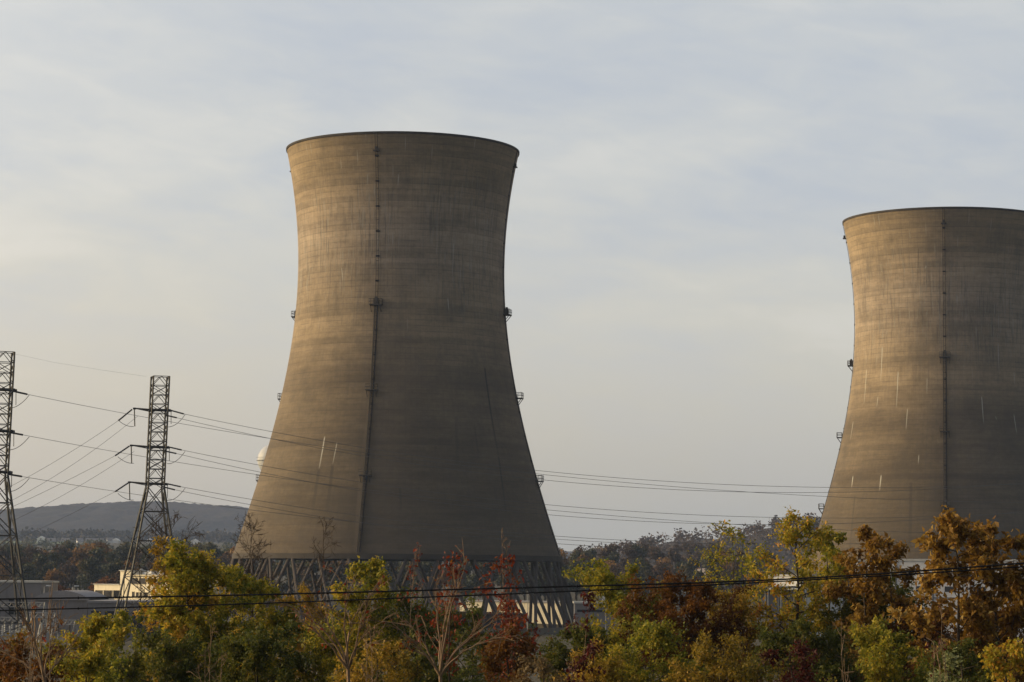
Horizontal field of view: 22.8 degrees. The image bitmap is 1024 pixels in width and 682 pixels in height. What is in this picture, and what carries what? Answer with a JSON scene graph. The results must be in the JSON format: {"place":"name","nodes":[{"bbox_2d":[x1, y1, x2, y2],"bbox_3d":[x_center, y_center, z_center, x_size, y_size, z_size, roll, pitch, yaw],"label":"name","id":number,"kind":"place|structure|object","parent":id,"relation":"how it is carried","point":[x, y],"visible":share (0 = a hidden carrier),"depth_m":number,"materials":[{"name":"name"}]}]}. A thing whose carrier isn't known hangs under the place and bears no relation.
{"place":"outdoors","nodes":[
{"label":"outdoors","id":0,"kind":"place"},
{"bbox_2d":[0,580,58,632],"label":"warehouse","id":1,"kind":"structure","parent":0,"point":[33,589],"depth_m":537.26,"materials":[{"name":"grey metal"}]},
{"bbox_2d":[94,569,226,620],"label":"office building","id":2,"kind":"structure","parent":0,"point":[110,590],"depth_m":589.18,"materials":[{"name":"beige concrete"}]},
{"bbox_2d":[0,501,572,557],"bbox_3d":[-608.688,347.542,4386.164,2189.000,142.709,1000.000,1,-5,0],"label":"hill","id":3,"kind":"structure","parent":0,"point":[107,516],"depth_m":4169.78,"materials":[{"name":"grey"}]},
{"bbox_2d":[227,131,573,633],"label":"cooling tower","id":4,"kind":"structure","parent":0,"point":[400,344],"depth_m":590.04,"materials":[{"name":"concrete"}]},
{"bbox_2d":[0,540,1023,681],"bbox_3d":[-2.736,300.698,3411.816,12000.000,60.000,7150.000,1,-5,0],"label":"ground","id":5,"kind":"structure","parent":0,"point":[541,639],"depth_m":713.89,"materials":[{"name":"green plant"}]},
{"bbox_2d":[0,351,33,650],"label":"transmission pylon","id":6,"kind":"object","parent":5,"relation":"on","point":[8,431],"visible":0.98,"depth_m":420.86,"materials":[{"name":"metal"}]},
{"bbox_2d":[22,476,845,550],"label":"power line","id":7,"kind":"object","parent":6,"relation":"attached to","point":[399,526],"visible":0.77,"depth_m":501.51,"materials":[{"name":"metal"}]},
{"bbox_2d":[25,435,927,532],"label":"power line","id":8,"kind":"object","parent":6,"relation":"attached to","point":[448,499],"visible":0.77,"depth_m":504.26,"materials":[{"name":"metal"}]},
{"bbox_2d":[27,394,1023,502],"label":"power line","id":9,"kind":"object","parent":6,"relation":"attached to","point":[525,472],"visible":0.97,"depth_m":508.92,"materials":[{"name":"metal"}]},
{"bbox_2d":[16,562,36,580],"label":"broadleaf tree","id":10,"kind":"object","parent":5,"relation":"on","point":[27,569],"visible":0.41,"depth_m":833.12,"materials":[{"name":"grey plant"}]},
{"bbox_2d":[0,632,75,681],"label":"shrub","id":11,"kind":"object","parent":5,"relation":"on","point":[15,667],"visible":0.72,"depth_m":68.86,"materials":[{"name":"brown plant"}]},
{"bbox_2d":[12,611,63,681],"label":"sapling","id":12,"kind":"object","parent":5,"relation":"on","point":[19,651],"visible":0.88,"depth_m":49.39,"materials":[{"name":"beige plant"}]},
{"bbox_2d":[0,584,82,681],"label":"sapling","id":13,"kind":"object","parent":5,"relation":"on","point":[39,651],"visible":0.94,"depth_m":49.91,"materials":[{"name":"beige plant"}]},
{"bbox_2d":[29,552,54,580],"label":"broadleaf tree","id":14,"kind":"object","parent":5,"relation":"on","point":[39,560],"visible":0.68,"depth_m":888.85,"materials":[{"name":"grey plant"}]},
{"bbox_2d":[40,550,67,574],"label":"broadleaf tree","id":15,"kind":"object","parent":5,"relation":"on","point":[55,558],"visible":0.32,"depth_m":906.51,"materials":[{"name":"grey plant"}]},
{"bbox_2d":[42,568,65,585],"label":"broadleaf tree","id":16,"kind":"object","parent":5,"relation":"on","point":[54,575],"visible":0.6,"depth_m":838.75,"materials":[{"name":"grey plant"}]},
{"bbox_2d":[59,560,80,589],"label":"broadleaf tree","id":17,"kind":"object","parent":5,"relation":"on","point":[70,578],"visible":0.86,"depth_m":836.17,"materials":[{"name":"grey plant"}]},
{"bbox_2d":[33,590,108,636],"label":"arched hall","id":18,"kind":"structure","parent":5,"relation":"on","point":[74,603],"depth_m":512.04,"materials":[{"name":"grey metal"}]},
{"bbox_2d":[69,546,93,589],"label":"broadleaf tree","id":19,"kind":"object","parent":5,"relation":"on","point":[79,554],"visible":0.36,"depth_m":896.89,"materials":[{"name":"grey plant"}]},
{"bbox_2d":[46,633,131,681],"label":"shrub","id":20,"kind":"object","parent":5,"relation":"on","point":[92,661],"visible":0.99,"depth_m":61.21,"materials":[{"name":"green plant"}]},
{"bbox_2d":[75,555,103,590],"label":"broadleaf tree","id":21,"kind":"object","parent":5,"relation":"on","point":[88,567],"visible":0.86,"depth_m":830.04,"materials":[{"name":"grey plant"}]},
{"bbox_2d":[36,608,172,681],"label":"tree","id":22,"kind":"object","parent":5,"relation":"on","point":[94,627],"visible":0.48,"depth_m":73.17,"materials":[{"name":"green plant"}]},
{"bbox_2d":[96,549,121,578],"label":"broadleaf tree","id":23,"kind":"object","parent":5,"relation":"on","point":[111,556],"visible":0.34,"depth_m":892.36,"materials":[{"name":"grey plant"}]},
{"bbox_2d":[101,558,123,583],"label":"broadleaf tree","id":24,"kind":"object","parent":5,"relation":"on","point":[113,567],"visible":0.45,"depth_m":818.00,"materials":[{"name":"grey plant"}]},
{"bbox_2d":[112,375,184,641],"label":"transmission pylon","id":25,"kind":"object","parent":5,"relation":"on","point":[150,447],"visible":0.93,"depth_m":469.47,"materials":[{"name":"metal"}]},
{"bbox_2d":[177,490,1009,550],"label":"power line","id":26,"kind":"object","parent":25,"relation":"attached to","point":[515,540],"visible":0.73,"depth_m":478.42,"materials":[{"name":"metal"}]},
{"bbox_2d":[186,414,1011,487],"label":"power line","id":27,"kind":"object","parent":25,"relation":"attached to","point":[615,477],"visible":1,"depth_m":486.76,"materials":[{"name":"metal"}]},
{"bbox_2d":[179,418,1018,492],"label":"power line","id":28,"kind":"object","parent":25,"relation":"attached to","point":[610,485],"visible":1,"depth_m":483.05,"materials":[{"name":"metal"}]},
{"bbox_2d":[176,453,1022,524],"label":"power line","id":29,"kind":"object","parent":25,"relation":"attached to","point":[584,517],"visible":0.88,"depth_m":481.38,"materials":[{"name":"metal"}]},
{"bbox_2d":[184,487,1014,544],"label":"power line","id":30,"kind":"object","parent":25,"relation":"attached to","point":[513,532],"visible":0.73,"depth_m":481.50,"materials":[{"name":"metal"}]},
{"bbox_2d":[183,450,1023,517],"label":"power line","id":31,"kind":"object","parent":25,"relation":"attached to","point":[566,506],"visible":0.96,"depth_m":483.48,"materials":[{"name":"metal"}]},
{"bbox_2d":[87,599,217,638],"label":"storage shed","id":32,"kind":"structure","parent":5,"relation":"on","point":[103,603],"depth_m":497.17,"materials":[{"name":"grey metal"}]},
{"bbox_2d":[133,535,179,664],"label":"tree","id":33,"kind":"object","parent":5,"relation":"on","point":[157,552],"visible":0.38,"depth_m":79.56,"materials":[{"name":"green plant"}]},
{"bbox_2d":[130,504,205,638],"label":"sapling","id":34,"kind":"object","parent":5,"relation":"on","point":[161,532],"visible":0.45,"depth_m":85.57,"materials":[{"name":"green plant"}]},
{"bbox_2d":[104,608,241,681],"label":"shrub","id":35,"kind":"object","parent":5,"relation":"on","point":[166,652],"visible":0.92,"depth_m":67.44,"materials":[{"name":"green plant"}]},
{"bbox_2d":[129,537,262,681],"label":"tree","id":36,"kind":"object","parent":5,"relation":"on","point":[185,571],"visible":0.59,"depth_m":77.13,"materials":[{"name":"green plant"}]},
{"bbox_2d":[162,552,234,678],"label":"tree","id":37,"kind":"object","parent":5,"relation":"on","point":[212,600],"visible":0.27,"depth_m":77.79,"materials":[{"name":"green plant"}]},
{"bbox_2d":[0,537,399,565],"bbox_3d":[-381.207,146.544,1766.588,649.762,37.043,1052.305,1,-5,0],"label":"hedgerow scrub","id":38,"kind":"object","parent":5,"relation":"on","point":[46,543],"visible":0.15,"depth_m":2073.10,"materials":[{"name":"green plant"}]},
{"bbox_2d":[219,512,296,636],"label":"sapling","id":39,"kind":"object","parent":5,"relation":"on","point":[257,545],"visible":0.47,"depth_m":89.51,"materials":[{"name":"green plant"}]},
{"bbox_2d":[209,562,308,681],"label":"tree","id":40,"kind":"object","parent":5,"relation":"on","point":[272,619],"visible":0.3,"depth_m":83.36,"materials":[{"name":"green plant"}]},
{"bbox_2d":[211,618,318,681],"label":"shrub","id":41,"kind":"object","parent":5,"relation":"on","point":[236,651],"visible":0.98,"depth_m":69.06,"materials":[{"name":"green plant"}]},
{"bbox_2d":[0,526,563,562],"bbox_3d":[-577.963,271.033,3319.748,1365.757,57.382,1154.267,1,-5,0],"label":"wood","id":42,"kind":"object","parent":5,"relation":"on","point":[220,537],"visible":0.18,"depth_m":2890.37,"materials":[{"name":"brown plant"}]},
{"bbox_2d":[267,581,342,681],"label":"tree","id":43,"kind":"object","parent":5,"relation":"on","point":[310,604],"visible":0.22,"depth_m":85.10,"materials":[{"name":"green plant"}]},
{"bbox_2d":[300,516,342,625],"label":"sapling","id":44,"kind":"object","parent":5,"relation":"on","point":[318,553],"visible":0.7,"depth_m":91.69,"materials":[{"name":"brown plant"}]},
{"bbox_2d":[253,617,393,681],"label":"shrub","id":45,"kind":"object","parent":5,"relation":"on","point":[325,665],"visible":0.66,"depth_m":69.00,"materials":[{"name":"green plant"}]},
{"bbox_2d":[317,563,349,603],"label":"broadleaf tree","id":46,"kind":"object","parent":5,"relation":"on","point":[332,575],"visible":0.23,"depth_m":829.22,"materials":[{"name":"grey plant"}]},
{"bbox_2d":[273,565,411,681],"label":"sapling","id":47,"kind":"object","parent":5,"relation":"on","point":[346,662],"visible":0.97,"depth_m":51.60,"materials":[{"name":"beige plant"}]},
{"bbox_2d":[324,555,400,681],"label":"tree","id":48,"kind":"object","parent":5,"relation":"on","point":[369,583],"visible":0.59,"depth_m":81.33,"materials":[{"name":"green plant"}]},
{"bbox_2d":[358,605,387,681],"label":"sapling","id":49,"kind":"object","parent":5,"relation":"on","point":[368,676],"visible":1,"depth_m":47.76,"materials":[{"name":"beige plant"}]},
{"bbox_2d":[323,632,428,681],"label":"shrub","id":50,"kind":"object","parent":5,"relation":"on","point":[356,675],"visible":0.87,"depth_m":65.05,"materials":[{"name":"green plant"}]},
{"bbox_2d":[320,584,472,681],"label":"tree","id":51,"kind":"object","parent":5,"relation":"on","point":[398,606],"visible":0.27,"depth_m":82.93,"materials":[{"name":"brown plant"}]},
{"bbox_2d":[390,561,419,596],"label":"broadleaf tree","id":52,"kind":"object","parent":5,"relation":"on","point":[403,575],"visible":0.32,"depth_m":849.74,"materials":[{"name":"grey plant"}]},
{"bbox_2d":[396,542,423,660],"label":"sapling","id":53,"kind":"object","parent":5,"relation":"on","point":[413,572],"visible":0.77,"depth_m":77.88,"materials":[{"name":"red plant"}]},
{"bbox_2d":[410,562,433,601],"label":"broadleaf tree","id":54,"kind":"object","parent":5,"relation":"on","point":[426,567],"visible":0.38,"depth_m":833.25,"materials":[{"name":"grey plant"}]},
{"bbox_2d":[375,629,492,681],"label":"shrub","id":55,"kind":"object","parent":5,"relation":"on","point":[424,663],"visible":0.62,"depth_m":71.45,"materials":[{"name":"plant"}]},
{"bbox_2d":[427,566,450,607],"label":"broadleaf tree","id":56,"kind":"object","parent":5,"relation":"on","point":[444,578],"visible":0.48,"depth_m":824.47,"materials":[{"name":"grey plant"}]},
{"bbox_2d":[365,540,527,681],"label":"sapling","id":57,"kind":"object","parent":5,"relation":"on","point":[440,672],"visible":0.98,"depth_m":51.55,"materials":[{"name":"red plant"}]},
{"bbox_2d":[425,550,467,681],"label":"tree","id":58,"kind":"object","parent":5,"relation":"on","point":[456,616],"visible":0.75,"depth_m":65.56,"materials":[{"name":"red plant"}]},
{"bbox_2d":[453,562,473,599],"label":"broadleaf tree","id":59,"kind":"object","parent":5,"relation":"on","point":[469,570],"visible":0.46,"depth_m":848.29,"materials":[{"name":"grey plant"}]},
{"bbox_2d":[467,562,496,598],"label":"broadleaf tree","id":60,"kind":"object","parent":5,"relation":"on","point":[474,580],"visible":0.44,"depth_m":837.93,"materials":[{"name":"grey plant"}]},
{"bbox_2d":[431,593,550,681],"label":"shrub","id":61,"kind":"object","parent":5,"relation":"on","point":[471,657],"visible":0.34,"depth_m":87.13,"materials":[{"name":"plant"}]},
{"bbox_2d":[474,618,540,681],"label":"shrub","id":62,"kind":"object","parent":5,"relation":"on","point":[491,660],"visible":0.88,"depth_m":65.36,"materials":[{"name":"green plant"}]},
{"bbox_2d":[471,546,551,681],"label":"tree","id":63,"kind":"object","parent":5,"relation":"on","point":[510,602],"visible":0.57,"depth_m":67.90,"materials":[{"name":"red plant"}]},
{"bbox_2d":[0,562,1023,599],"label":"overhead cable","id":64,"kind":"object","parent":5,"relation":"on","point":[494,588],"visible":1,"depth_m":42.48,"materials":[{"name":"black metal"}]},
{"bbox_2d":[0,566,1023,610],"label":"overhead cable","id":65,"kind":"object","parent":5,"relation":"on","point":[161,606],"visible":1,"depth_m":42.47,"materials":[{"name":"black metal"}]},
{"bbox_2d":[510,562,544,600],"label":"broadleaf tree","id":66,"kind":"object","parent":5,"relation":"on","point":[522,584],"visible":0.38,"depth_m":831.95,"materials":[{"name":"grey plant"}]},
{"bbox_2d":[510,651,574,681],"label":"shrub","id":67,"kind":"object","parent":5,"relation":"on","point":[542,665],"visible":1,"depth_m":57.27,"materials":[{"name":"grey plant"}]},
{"bbox_2d":[566,558,582,600],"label":"broadleaf tree","id":68,"kind":"object","parent":5,"relation":"on","point":[574,564],"visible":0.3,"depth_m":890.25,"materials":[{"name":"grey plant"}]},
{"bbox_2d":[537,622,624,681],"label":"shrub","id":69,"kind":"object","parent":5,"relation":"on","point":[559,654],"visible":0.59,"depth_m":77.31,"materials":[{"name":"green plant"}]},
{"bbox_2d":[559,589,605,681],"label":"sapling","id":70,"kind":"object","parent":5,"relation":"on","point":[586,651],"visible":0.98,"depth_m":59.53,"materials":[{"name":"green plant"}]},
{"bbox_2d":[550,634,638,681],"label":"shrub","id":71,"kind":"object","parent":5,"relation":"on","point":[596,676],"visible":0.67,"depth_m":61.20,"materials":[{"name":"green plant"}]},
{"bbox_2d":[572,601,628,633],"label":"storage shed","id":72,"kind":"structure","parent":5,"relation":"on","point":[578,607],"depth_m":556.84,"materials":[{"name":"grey metal"}]},
{"bbox_2d":[540,555,703,681],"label":"tree","id":73,"kind":"object","parent":5,"relation":"on","point":[602,575],"visible":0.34,"depth_m":81.03,"materials":[{"name":"green plant"}]},
{"bbox_2d":[616,544,641,579],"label":"broadleaf tree","id":74,"kind":"object","parent":5,"relation":"on","point":[630,553],"visible":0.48,"depth_m":1022.41,"materials":[{"name":"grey plant"}]},
{"bbox_2d":[639,562,656,598],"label":"broadleaf tree","id":75,"kind":"object","parent":5,"relation":"on","point":[646,570],"visible":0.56,"depth_m":863.39,"materials":[{"name":"grey plant"}]},
{"bbox_2d":[601,615,719,681],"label":"shrub","id":76,"kind":"object","parent":5,"relation":"on","point":[650,635],"visible":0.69,"depth_m":69.06,"materials":[{"name":"green plant"}]},
{"bbox_2d":[610,567,759,681],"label":"tree","id":77,"kind":"object","parent":5,"relation":"on","point":[696,607],"visible":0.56,"depth_m":79.35,"materials":[{"name":"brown plant"}]},
{"bbox_2d":[680,558,704,598],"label":"broadleaf tree","id":78,"kind":"object","parent":5,"relation":"on","point":[689,569],"visible":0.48,"depth_m":868.93,"materials":[{"name":"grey plant"}]},
{"bbox_2d":[682,542,702,573],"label":"broadleaf tree","id":79,"kind":"object","parent":5,"relation":"on","point":[691,550],"visible":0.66,"depth_m":1304.80,"materials":[{"name":"grey plant"}]},
{"bbox_2d":[655,628,789,681],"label":"shrub","id":80,"kind":"object","parent":5,"relation":"on","point":[718,670],"visible":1,"depth_m":63.27,"materials":[{"name":"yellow plant"}]},
{"bbox_2d":[662,585,788,681],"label":"shrub","id":81,"kind":"object","parent":5,"relation":"on","point":[740,605],"visible":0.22,"depth_m":81.95,"materials":[{"name":"plant"}]},
{"bbox_2d":[687,519,770,680],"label":"tree","id":82,"kind":"object","parent":5,"relation":"on","point":[730,531],"visible":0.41,"depth_m":87.38,"materials":[{"name":"green plant"}]},
{"bbox_2d":[764,586,807,638],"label":"open shelter","id":83,"kind":"object","parent":5,"relation":"on","point":[769,599],"visible":0.19,"depth_m":472.37,"materials":[{"name":"metal"}]},
{"bbox_2d":[756,637,836,681],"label":"shrub","id":84,"kind":"object","parent":5,"relation":"on","point":[801,651],"visible":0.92,"depth_m":65.30,"materials":[{"name":"red plant"}]},
{"bbox_2d":[739,506,858,677],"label":"tree","id":85,"kind":"object","parent":5,"relation":"on","point":[789,537],"visible":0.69,"depth_m":81.53,"materials":[{"name":"green plant"}]},
{"bbox_2d":[751,611,868,681],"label":"shrub","id":86,"kind":"object","parent":5,"relation":"on","point":[800,627],"visible":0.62,"depth_m":73.32,"materials":[{"name":"green plant"}]},
{"bbox_2d":[785,521,881,680],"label":"tree","id":87,"kind":"object","parent":5,"relation":"on","point":[829,553],"visible":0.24,"depth_m":83.51,"materials":[{"name":"green plant"}]},
{"bbox_2d":[821,524,895,679],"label":"tree","id":88,"kind":"object","parent":5,"relation":"on","point":[872,545],"visible":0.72,"depth_m":79.47,"materials":[{"name":"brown plant"}]},
{"bbox_2d":[799,566,931,681],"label":"tree","id":89,"kind":"object","parent":5,"relation":"on","point":[843,613],"visible":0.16,"depth_m":81.59,"materials":[{"name":"brown plant"}]},
{"bbox_2d":[819,614,947,681],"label":"shrub","id":90,"kind":"object","parent":5,"relation":"on","point":[879,662],"visible":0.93,"depth_m":69.00,"materials":[{"name":"green plant"}]},
{"bbox_2d":[861,531,920,650],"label":"tree","id":91,"kind":"object","parent":5,"relation":"on","point":[897,551],"visible":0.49,"depth_m":80.67,"materials":[{"name":"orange plant"}]},
{"bbox_2d":[851,601,951,681],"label":"shrub","id":92,"kind":"object","parent":5,"relation":"on","point":[937,625],"visible":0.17,"depth_m":78.82,"materials":[{"name":"plant"}]},
{"bbox_2d":[924,604,948,681],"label":"sapling","id":93,"kind":"object","parent":5,"relation":"on","point":[934,651],"visible":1,"depth_m":51.71,"materials":[{"name":"beige plant"}]},
{"bbox_2d":[926,647,967,681],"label":"shrub","id":94,"kind":"object","parent":5,"relation":"on","point":[951,661],"visible":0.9,"depth_m":54.68,"materials":[{"name":"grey plant"}]},
{"bbox_2d":[887,504,1023,681],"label":"tree","id":95,"kind":"object","parent":5,"relation":"on","point":[957,532],"visible":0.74,"depth_m":75.34,"materials":[{"name":"orange plant"}]},
{"bbox_2d":[922,636,1003,681],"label":"shrub","id":96,"kind":"object","parent":5,"relation":"on","point":[972,662],"visible":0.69,"depth_m":63.36,"materials":[{"name":"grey plant"}]},
{"bbox_2d":[928,601,1023,681],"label":"shrub","id":97,"kind":"object","parent":5,"relation":"on","point":[1004,629],"visible":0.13,"depth_m":78.00,"materials":[{"name":"green plant"}]},
{"bbox_2d":[952,515,1023,681],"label":"tree","id":98,"kind":"object","parent":5,"relation":"on","point":[1015,611],"visible":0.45,"depth_m":76.82,"materials":[{"name":"orange plant"}]},
{"bbox_2d":[977,637,1023,681],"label":"shrub","id":99,"kind":"object","parent":5,"relation":"on","point":[995,664],"visible":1,"depth_m":57.28,"materials":[{"name":"yellow plant"}]},
{"bbox_2d":[0,0,1023,551],"label":"sky","id":100,"kind":"structure","parent":0,"point":[679,292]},
{"bbox_2d":[459,600,573,623],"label":"service building","id":101,"kind":"structure","parent":0,"point":[524,603],"depth_m":682.45,"materials":[{"name":"grey metal"}]},
{"bbox_2d":[616,528,809,568],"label":"hill","id":102,"kind":"structure","parent":0,"point":[782,553],"depth_m":1788.98,"materials":[{"name":"green plant"}]},
{"bbox_2d":[587,512,820,569],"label":"wood","id":103,"kind":"object","parent":102,"relation":"on","point":[748,530],"visible":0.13,"depth_m":1816.10,"materials":[{"name":"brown plant"}]},
{"bbox_2d":[768,574,842,637],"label":"annex building","id":104,"kind":"structure","parent":0,"point":[794,584],"depth_m":558.52,"materials":[{"name":"white concrete"}]},
{"bbox_2d":[804,206,1023,603],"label":"cooling tower","id":105,"kind":"structure","parent":0,"point":[936,401],"depth_m":680.53,"materials":[{"name":"concrete"}]},
{"bbox_2d":[852,559,1023,636],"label":"turbine hall","id":106,"kind":"structure","parent":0,"point":[945,588],"depth_m":607.54,"materials":[{"name":"grey metal"}]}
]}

